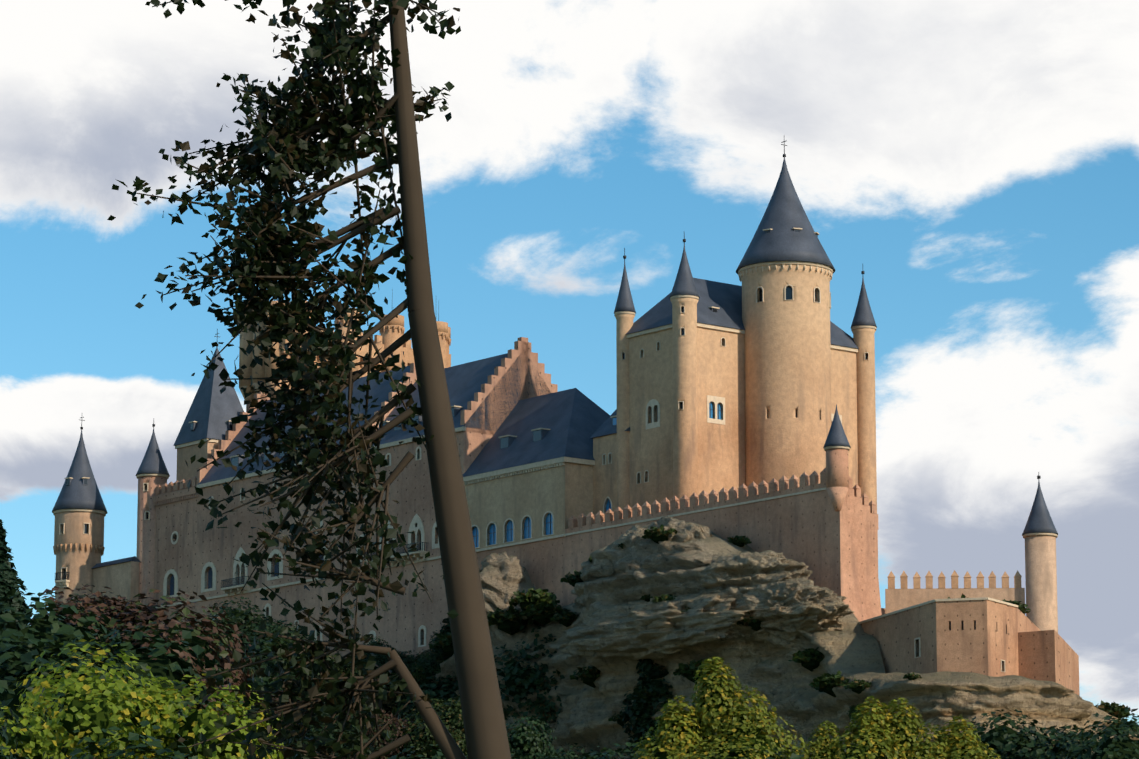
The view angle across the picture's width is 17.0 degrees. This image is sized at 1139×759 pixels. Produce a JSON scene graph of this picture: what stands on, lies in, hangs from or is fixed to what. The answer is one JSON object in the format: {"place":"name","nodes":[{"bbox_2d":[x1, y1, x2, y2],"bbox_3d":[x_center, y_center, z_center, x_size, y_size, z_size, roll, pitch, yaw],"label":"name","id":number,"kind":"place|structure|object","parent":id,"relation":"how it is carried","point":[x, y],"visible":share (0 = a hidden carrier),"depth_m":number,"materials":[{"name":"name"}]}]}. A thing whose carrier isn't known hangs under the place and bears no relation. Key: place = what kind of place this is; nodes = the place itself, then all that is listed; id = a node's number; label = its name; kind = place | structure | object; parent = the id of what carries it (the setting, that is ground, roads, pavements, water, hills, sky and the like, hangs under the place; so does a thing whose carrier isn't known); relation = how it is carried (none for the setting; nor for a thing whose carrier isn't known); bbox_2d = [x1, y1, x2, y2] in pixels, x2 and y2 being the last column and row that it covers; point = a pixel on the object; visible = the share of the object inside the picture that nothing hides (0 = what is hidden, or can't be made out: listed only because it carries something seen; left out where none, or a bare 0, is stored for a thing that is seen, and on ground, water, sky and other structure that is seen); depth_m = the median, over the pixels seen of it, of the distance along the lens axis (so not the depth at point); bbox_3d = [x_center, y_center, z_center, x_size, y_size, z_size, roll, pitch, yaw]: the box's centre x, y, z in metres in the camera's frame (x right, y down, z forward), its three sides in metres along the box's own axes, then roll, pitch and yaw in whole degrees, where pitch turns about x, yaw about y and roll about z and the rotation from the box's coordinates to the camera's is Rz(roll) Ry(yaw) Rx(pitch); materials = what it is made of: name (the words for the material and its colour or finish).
{"place":"outdoors","nodes":[
{"label":"outdoors","id":0,"kind":"place"},
{"bbox_2d":[0,0,1138,724],"label":"sky","id":1,"kind":"structure","parent":0,"point":[977,160],"materials":[{"name":"blue"}]},
{"bbox_2d":[324,529,1138,758],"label":"cliff rock","id":2,"kind":"object","parent":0,"point":[779,680],"visible":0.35,"depth_m":385.44,"materials":[{"name":"stone"}]},
{"bbox_2d":[54,511,103,604],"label":"tower","id":3,"kind":"structure","parent":2,"relation":"on","point":[78,563],"depth_m":490.15,"materials":[{"name":"stone"}]},
{"bbox_2d":[92,561,138,605],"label":"link wall","id":4,"kind":"structure","parent":2,"relation":"on","point":[122,579],"depth_m":485.16,"materials":[{"name":"stone"}]},
{"bbox_2d":[428,632,453,655],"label":"bush","id":5,"kind":"object","parent":2,"relation":"on","point":[445,642],"visible":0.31,"depth_m":424.71,"materials":[{"name":"green plant"}]},
{"bbox_2d":[479,552,526,611],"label":"pinnacle rock","id":6,"kind":"object","parent":2,"relation":"on","point":[511,569],"visible":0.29,"depth_m":420.40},
{"bbox_2d":[487,605,537,634],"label":"bush","id":7,"kind":"object","parent":2,"relation":"on","point":[511,620],"visible":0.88,"depth_m":415.91,"materials":[{"name":"green plant"}]},
{"bbox_2d":[476,537,564,606],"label":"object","id":8,"kind":"structure","parent":2,"relation":"on","point":[542,562],"depth_m":421.68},
{"bbox_2d":[464,462,592,549],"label":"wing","id":9,"kind":"structure","parent":8,"relation":"on","point":[563,494],"depth_m":424.56,"materials":[{"name":"stone"}]},
{"bbox_2d":[512,676,544,691],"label":"shrub","id":10,"kind":"object","parent":2,"relation":"on","point":[531,684],"visible":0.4,"depth_m":412.54,"materials":[{"name":"green plant"}]},
{"bbox_2d":[508,588,559,610],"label":"bush","id":11,"kind":"object","parent":2,"relation":"on","point":[529,597],"visible":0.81,"depth_m":414.43,"materials":[{"name":"green plant"}]},
{"bbox_2d":[520,600,569,624],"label":"bush","id":12,"kind":"object","parent":2,"relation":"on","point":[543,612],"visible":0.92,"depth_m":411.99,"materials":[{"name":"green plant"}]},
{"bbox_2d":[550,611,578,626],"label":"shrub","id":13,"kind":"object","parent":2,"relation":"on","point":[566,619],"visible":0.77,"depth_m":410.30,"materials":[{"name":"green plant"}]},
{"bbox_2d":[560,570,583,586],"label":"bush","id":14,"kind":"object","parent":2,"relation":"on","point":[573,579],"visible":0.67,"depth_m":407.59,"materials":[{"name":"green plant"}]},
{"bbox_2d":[571,560,592,622],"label":"outcrop rock","id":15,"kind":"object","parent":2,"relation":"on","point":[579,586],"depth_m":404.28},
{"bbox_2d":[570,666,600,687],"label":"shrub","id":16,"kind":"object","parent":2,"relation":"on","point":[589,675],"visible":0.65,"depth_m":400.93,"materials":[{"name":"green plant"}]},
{"bbox_2d":[608,711,626,725],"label":"shrub","id":17,"kind":"object","parent":2,"relation":"on","point":[618,718],"visible":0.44,"depth_m":394.19,"materials":[{"name":"green plant"}]},
{"bbox_2d":[640,594,652,601],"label":"shrub","id":18,"kind":"object","parent":2,"relation":"on","point":[646,598],"visible":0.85,"depth_m":392.43,"materials":[{"name":"green plant"}]},
{"bbox_2d":[632,686,672,705],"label":"shrub","id":19,"kind":"object","parent":2,"relation":"on","point":[647,697],"visible":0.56,"depth_m":390.18,"materials":[{"name":"green plant"}]},
{"bbox_2d":[641,524,676,543],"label":"shrub","id":20,"kind":"object","parent":2,"relation":"on","point":[657,535],"visible":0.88,"depth_m":392.12,"materials":[{"name":"green plant"}]},
{"bbox_2d":[561,592,757,662],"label":"outcrop rock","id":21,"kind":"object","parent":2,"relation":"on","point":[629,630],"visible":0.79,"depth_m":387.25,"materials":[{"name":"stone"}]},
{"bbox_2d":[609,516,711,574],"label":"outcrop rock","id":22,"kind":"object","parent":2,"relation":"on","point":[634,534],"visible":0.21,"depth_m":394.50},
{"bbox_2d":[651,594,676,602],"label":"shrub","id":23,"kind":"object","parent":2,"relation":"on","point":[663,597],"visible":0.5,"depth_m":388.20,"materials":[{"name":"green plant"}]},
{"bbox_2d":[673,659,718,683],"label":"shrub","id":24,"kind":"object","parent":2,"relation":"on","point":[689,673],"visible":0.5,"depth_m":385.61,"materials":[{"name":"green plant"}]},
{"bbox_2d":[565,490,885,614],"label":"curtain wall","id":25,"kind":"structure","parent":2,"relation":"on","point":[817,533],"depth_m":390.05,"materials":[{"name":"stone"}]},
{"bbox_2d":[826,448,848,510],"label":"turret","id":26,"kind":"object","parent":25,"relation":"attached to","point":[837,477],"visible":0.98,"depth_m":384.94,"materials":[{"name":"beige stone"}]},
{"bbox_2d":[726,535,751,546],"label":"shrub","id":27,"kind":"object","parent":2,"relation":"on","point":[739,541],"visible":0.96,"depth_m":392.64,"materials":[{"name":"green plant"}]},
{"bbox_2d":[737,612,764,630],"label":"shrub","id":28,"kind":"object","parent":2,"relation":"on","point":[755,624],"visible":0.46,"depth_m":380.36,"materials":[{"name":"green plant"}]},
{"bbox_2d":[695,550,812,593],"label":"outcrop rock","id":29,"kind":"object","parent":2,"relation":"on","point":[740,569],"visible":0.42,"depth_m":383.27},
{"bbox_2d":[733,578,854,642],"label":"outcrop rock","id":30,"kind":"object","parent":2,"relation":"on","point":[800,604],"visible":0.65,"depth_m":377.64,"materials":[{"name":"stone"}]},
{"bbox_2d":[788,647,824,671],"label":"shrub","id":31,"kind":"object","parent":2,"relation":"on","point":[811,659],"visible":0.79,"depth_m":376.08,"materials":[{"name":"green plant"}]},
{"bbox_2d":[809,670,849,696],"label":"shrub","id":32,"kind":"object","parent":2,"relation":"on","point":[827,682],"visible":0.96,"depth_m":365.65,"materials":[{"name":"green plant"}]},
{"bbox_2d":[808,573,881,621],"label":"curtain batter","id":33,"kind":"object","parent":2,"relation":"on","point":[861,593],"visible":0.25,"depth_m":384.93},
{"bbox_2d":[847,704,864,718],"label":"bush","id":34,"kind":"object","parent":2,"relation":"on","point":[852,709],"visible":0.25,"depth_m":363.90,"materials":[{"name":"green plant"}]},
{"bbox_2d":[843,678,871,693],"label":"shrub","id":35,"kind":"object","parent":2,"relation":"on","point":[857,686],"visible":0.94,"depth_m":361.96,"materials":[{"name":"green plant"}]},
{"bbox_2d":[903,672,921,679],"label":"shrub","id":36,"kind":"object","parent":2,"relation":"on","point":[910,676],"visible":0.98,"depth_m":355.69,"materials":[{"name":"green plant"}]},
{"bbox_2d":[860,600,1040,676],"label":"bastion","id":37,"kind":"object","parent":2,"relation":"on","point":[987,644],"visible":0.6,"depth_m":363.27,"materials":[{"name":"stone"}]},
{"bbox_2d":[55,141,1040,594],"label":"ironwork","id":38,"kind":"object","parent":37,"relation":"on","point":[229,581],"visible":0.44,"depth_m":440.70,"materials":[{"name":"metal"}]},
{"bbox_2d":[53,228,1057,623],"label":"stone trim","id":39,"kind":"structure","parent":37,"relation":"on","point":[495,474],"depth_m":425.11,"materials":[{"name":"stone"}]},
{"bbox_2d":[176,442,217,481],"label":"spire tower","id":40,"kind":"structure","parent":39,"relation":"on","point":[184,471],"depth_m":483.63,"materials":[{"name":"stone"}]},
{"bbox_2d":[52,157,1057,568],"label":"roofs","id":41,"kind":"structure","parent":39,"relation":"on","point":[576,421],"depth_m":432.06,"materials":[{"name":"tile"}]},
{"bbox_2d":[593,433,616,515],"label":"link block","id":42,"kind":"structure","parent":39,"relation":"on","point":[604,481],"depth_m":421.56,"materials":[{"name":"stone"}]},
{"bbox_2d":[885,588,1024,614],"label":"battlement wall","id":43,"kind":"structure","parent":37,"relation":"on","point":[897,599],"depth_m":391.89,"materials":[{"name":"stone"}]},
{"bbox_2d":[1003,599,1030,613],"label":"bush","id":44,"kind":"object","parent":37,"relation":"on","point":[1022,609],"visible":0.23,"depth_m":372.99,"materials":[{"name":"green plant"}]},
{"bbox_2d":[1025,535,1057,632],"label":"turret","id":45,"kind":"object","parent":37,"relation":"on","point":[1041,577],"visible":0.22,"depth_m":390.23,"materials":[{"name":"stone"}]},
{"bbox_2d":[1018,630,1079,695],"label":"bastion wall","id":46,"kind":"structure","parent":2,"relation":"on","point":[1048,655],"depth_m":365.94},
{"bbox_2d":[1095,700,1134,718],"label":"shrub","id":47,"kind":"object","parent":2,"relation":"on","point":[1113,709],"visible":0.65,"depth_m":372.64,"materials":[{"name":"green plant"}]},
{"bbox_2d":[1108,718,1138,736],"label":"shrub","id":48,"kind":"object","parent":2,"relation":"on","point":[1121,728],"visible":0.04,"depth_m":370.92,"materials":[{"name":"green plant"}]},
{"bbox_2d":[739,264,831,492],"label":"round tower","id":49,"kind":"structure","parent":0,"point":[787,358],"depth_m":415.49,"materials":[{"name":"stone"}]},
{"bbox_3d":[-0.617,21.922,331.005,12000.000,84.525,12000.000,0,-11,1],"label":"ground","id":50,"kind":"structure","parent":0,"visible":0},
{"bbox_2d":[0,687,24,758],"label":"bush","id":51,"kind":"object","parent":50,"relation":"on","point":[5,734],"visible":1,"depth_m":149.58,"materials":[{"name":"green plant"}]},
{"bbox_2d":[0,519,29,634],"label":"conifer tree","id":52,"kind":"object","parent":50,"relation":"on","point":[9,580],"visible":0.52,"depth_m":331.18,"materials":[{"name":"green plant"}]},
{"bbox_2d":[0,720,212,758],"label":"bush","id":53,"kind":"object","parent":50,"relation":"on","point":[143,748],"visible":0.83,"depth_m":156.64,"materials":[{"name":"green plant"}]},
{"bbox_2d":[0,588,243,757],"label":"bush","id":54,"kind":"object","parent":50,"relation":"on","point":[21,650],"visible":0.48,"depth_m":296.27,"materials":[{"name":"green plant"}]},
{"bbox_2d":[0,639,283,758],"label":"bush","id":55,"kind":"object","parent":50,"relation":"on","point":[93,706],"visible":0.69,"depth_m":161.83,"materials":[{"name":"green plant"}]},
{"bbox_2d":[27,584,256,721],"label":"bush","id":56,"kind":"object","parent":50,"relation":"on","point":[131,617],"visible":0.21,"depth_m":383.59,"materials":[{"name":"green plant"}]},
{"bbox_2d":[186,615,279,678],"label":"round tree","id":57,"kind":"object","parent":50,"relation":"on","point":[213,634],"visible":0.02,"depth_m":426.07,"materials":[{"name":"green plant"}]},
{"bbox_2d":[211,635,277,723],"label":"round tree","id":58,"kind":"object","parent":50,"relation":"on","point":[242,656],"depth_m":420.86,"materials":[{"name":"green plant"}]},
{"bbox_2d":[207,597,306,664],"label":"round tree","id":59,"kind":"object","parent":50,"relation":"on","point":[245,616],"visible":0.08,"depth_m":428.93,"materials":[{"name":"green plant"}]},
{"bbox_2d":[215,639,310,723],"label":"bush","id":60,"kind":"object","parent":50,"relation":"on","point":[261,686],"depth_m":413.83,"materials":[{"name":"green plant"}]},
{"bbox_2d":[212,620,335,685],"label":"round tree","id":61,"kind":"object","parent":50,"relation":"on","point":[283,641],"visible":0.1,"depth_m":421.89,"materials":[{"name":"green plant"}]},
{"bbox_2d":[237,690,324,758],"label":"round red tree","id":62,"kind":"object","parent":50,"relation":"on","point":[280,718],"depth_m":386.39,"materials":[{"name":"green plant"}]},
{"bbox_2d":[107,0,510,758],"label":"tree","id":63,"kind":"object","parent":50,"relation":"on","point":[287,142],"visible":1,"depth_m":25.76,"materials":[{"name":"green plant"}]},
{"bbox_2d":[154,427,495,658],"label":"wall","id":64,"kind":"structure","parent":50,"relation":"on","point":[191,552],"depth_m":456.77,"materials":[{"name":"stone"}]},
{"bbox_2d":[59,284,1004,671],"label":"window surrounds","id":65,"kind":"object","parent":64,"relation":"attached to","point":[653,404],"visible":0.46,"depth_m":438.21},
{"bbox_2d":[64,230,975,629],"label":"glazing","id":66,"kind":"structure","parent":65,"relation":"in","point":[536,438],"depth_m":429.15,"materials":[{"name":"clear glass"}]},
{"bbox_2d":[277,702,390,758],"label":"round tree","id":67,"kind":"object","parent":50,"relation":"on","point":[319,730],"visible":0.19,"depth_m":382.23,"materials":[{"name":"green plant"}]},
{"bbox_2d":[326,653,346,682],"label":"round tree","id":68,"kind":"object","parent":50,"relation":"on","point":[334,656],"visible":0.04,"depth_m":428.82,"materials":[{"name":"green plant"}]},
{"bbox_2d":[334,651,348,708],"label":"bush","id":69,"kind":"object","parent":50,"relation":"on","point":[340,685],"visible":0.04,"depth_m":429.99,"materials":[{"name":"green plant"}]},
{"bbox_2d":[339,651,376,712],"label":"bush","id":70,"kind":"object","parent":50,"relation":"on","point":[356,671],"visible":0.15,"depth_m":428.83,"materials":[{"name":"green plant"}]},
{"bbox_2d":[360,636,405,710],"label":"bush","id":71,"kind":"object","parent":50,"relation":"on","point":[375,643],"visible":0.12,"depth_m":430.47,"materials":[{"name":"green plant"}]},
{"bbox_2d":[350,709,429,758],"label":"round red tree","id":72,"kind":"object","parent":50,"relation":"on","point":[392,728],"visible":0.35,"depth_m":382.57,"materials":[{"name":"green plant"}]},
{"bbox_2d":[364,648,424,716],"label":"bush","id":73,"kind":"object","parent":50,"relation":"on","point":[384,660],"visible":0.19,"depth_m":428.48,"materials":[{"name":"green plant"}]},
{"bbox_2d":[388,742,445,758],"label":"bush","id":74,"kind":"object","parent":50,"relation":"on","point":[438,756],"visible":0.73,"depth_m":289.83,"materials":[{"name":"green plant"}]},
{"bbox_2d":[390,651,445,689],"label":"bush","id":75,"kind":"object","parent":50,"relation":"on","point":[429,664],"visible":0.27,"depth_m":428.10,"materials":[{"name":"green plant"}]},
{"bbox_2d":[382,657,458,727],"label":"round tree","id":76,"kind":"object","parent":50,"relation":"on","point":[445,694],"visible":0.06,"depth_m":424.12,"materials":[{"name":"green plant"}]},
{"bbox_2d":[398,648,449,694],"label":"bush","id":77,"kind":"object","parent":50,"relation":"on","point":[417,672],"visible":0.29,"depth_m":428.18,"materials":[{"name":"green plant"}]},
{"bbox_2d":[397,695,467,758],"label":"bush","id":78,"kind":"object","parent":50,"relation":"on","point":[421,734],"visible":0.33,"depth_m":381.51,"materials":[{"name":"green plant"}]},
{"bbox_2d":[429,616,450,662],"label":"bush","id":79,"kind":"object","parent":50,"relation":"on","point":[446,628],"visible":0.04,"depth_m":431.94,"materials":[{"name":"green plant"}]},
{"bbox_2d":[450,689,512,717],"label":"bush","id":80,"kind":"object","parent":50,"relation":"on","point":[503,691],"depth_m":414.10,"materials":[{"name":"green plant"}]},
{"bbox_2d":[465,753,519,758],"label":"bush","id":81,"kind":"object","parent":50,"relation":"on","point":[514,755],"visible":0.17,"depth_m":299.86,"materials":[{"name":"green plant"}]},
{"bbox_2d":[464,715,576,758],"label":"bush","id":82,"kind":"object","parent":50,"relation":"on","point":[525,742],"visible":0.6,"depth_m":337.40,"materials":[{"name":"green plant"}]},
{"bbox_2d":[494,645,564,730],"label":"round tree","id":83,"kind":"object","parent":50,"relation":"on","point":[518,694],"visible":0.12,"depth_m":412.19,"materials":[{"name":"green plant"}]},
{"bbox_2d":[499,625,560,694],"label":"bush","id":84,"kind":"object","parent":50,"relation":"on","point":[523,653],"visible":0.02,"depth_m":413.14,"materials":[{"name":"green plant"}]},
{"bbox_2d":[540,743,631,758],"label":"bush","id":85,"kind":"object","parent":50,"relation":"on","point":[572,753],"visible":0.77,"depth_m":326.18,"materials":[{"name":"green plant"}]},
{"bbox_2d":[578,742,650,758],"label":"bush","id":86,"kind":"object","parent":50,"relation":"on","point":[610,751],"visible":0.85,"depth_m":288.81,"materials":[{"name":"green plant"}]},
{"bbox_2d":[619,659,673,757],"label":"bush","id":87,"kind":"object","parent":50,"relation":"on","point":[642,722],"visible":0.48,"depth_m":390.69,"materials":[{"name":"green plant"}]},
{"bbox_2d":[632,694,720,758],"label":"poplar tree","id":88,"kind":"object","parent":50,"relation":"on","point":[678,726],"visible":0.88,"depth_m":248.18,"materials":[{"name":"green plant"}]},
{"bbox_2d":[672,656,807,758],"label":"bush","id":89,"kind":"object","parent":50,"relation":"on","point":[728,719],"visible":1,"depth_m":248.34,"materials":[{"name":"green plant"}]},
{"bbox_2d":[629,327,857,511],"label":"keep","id":90,"kind":"structure","parent":50,"relation":"on","point":[721,447],"depth_m":416.37,"materials":[{"name":"stone"}]},
{"bbox_2d":[136,476,166,611],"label":"turret","id":91,"kind":"object","parent":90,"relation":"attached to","point":[145,554],"visible":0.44,"depth_m":484.65,"materials":[{"name":"stone"}]},
{"bbox_2d":[53,301,1021,588],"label":"battlements","id":92,"kind":"object","parent":90,"relation":"on","point":[391,331],"visible":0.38,"depth_m":440.16,"materials":[{"name":"stone"}]},
{"bbox_2d":[246,352,381,411],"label":"roof","id":93,"kind":"structure","parent":92,"relation":"attached to","point":[359,368],"depth_m":493.31,"materials":[{"name":"stone"}]},
{"bbox_2d":[615,314,634,509],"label":"turret","id":94,"kind":"object","parent":90,"relation":"attached to","point":[624,323],"visible":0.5,"depth_m":419.89,"materials":[{"name":"stone"}]},
{"bbox_2d":[671,298,697,506],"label":"turret","id":95,"kind":"object","parent":90,"relation":"attached to","point":[685,450],"visible":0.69,"depth_m":411.34,"materials":[{"name":"stone"}]},
{"bbox_2d":[852,328,876,506],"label":"turret","id":96,"kind":"object","parent":90,"relation":"attached to","point":[864,339],"visible":0.46,"depth_m":427.93,"materials":[{"name":"stone"}]},
{"bbox_2d":[720,743,803,758],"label":"bush","id":97,"kind":"object","parent":50,"relation":"on","point":[794,756],"visible":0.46,"depth_m":246.33,"materials":[{"name":"green plant"}]},
{"bbox_2d":[785,720,844,758],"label":"poplar tree","id":98,"kind":"object","parent":50,"relation":"on","point":[819,745],"visible":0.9,"depth_m":258.36,"materials":[{"name":"green plant"}]},
{"bbox_2d":[810,695,906,758],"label":"poplar tree","id":99,"kind":"object","parent":50,"relation":"on","point":[869,736],"visible":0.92,"depth_m":257.50,"materials":[{"name":"green plant"}]},
{"bbox_2d":[881,697,971,758],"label":"poplar tree","id":100,"kind":"object","parent":50,"relation":"on","point":[905,729],"visible":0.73,"depth_m":258.06,"materials":[{"name":"green plant"}]},
{"bbox_2d":[937,715,1000,758],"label":"bush","id":101,"kind":"object","parent":50,"relation":"on","point":[960,743],"visible":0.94,"depth_m":258.38,"materials":[{"name":"green plant"}]},
{"bbox_2d":[932,709,1075,758],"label":"round tree","id":102,"kind":"object","parent":50,"relation":"on","point":[998,738],"visible":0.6,"depth_m":296.25,"materials":[{"name":"green plant"}]},
{"bbox_2d":[980,707,1138,758],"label":"bush","id":103,"kind":"object","parent":50,"relation":"on","point":[1088,744],"visible":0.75,"depth_m":292.46,"materials":[{"name":"green plant"}]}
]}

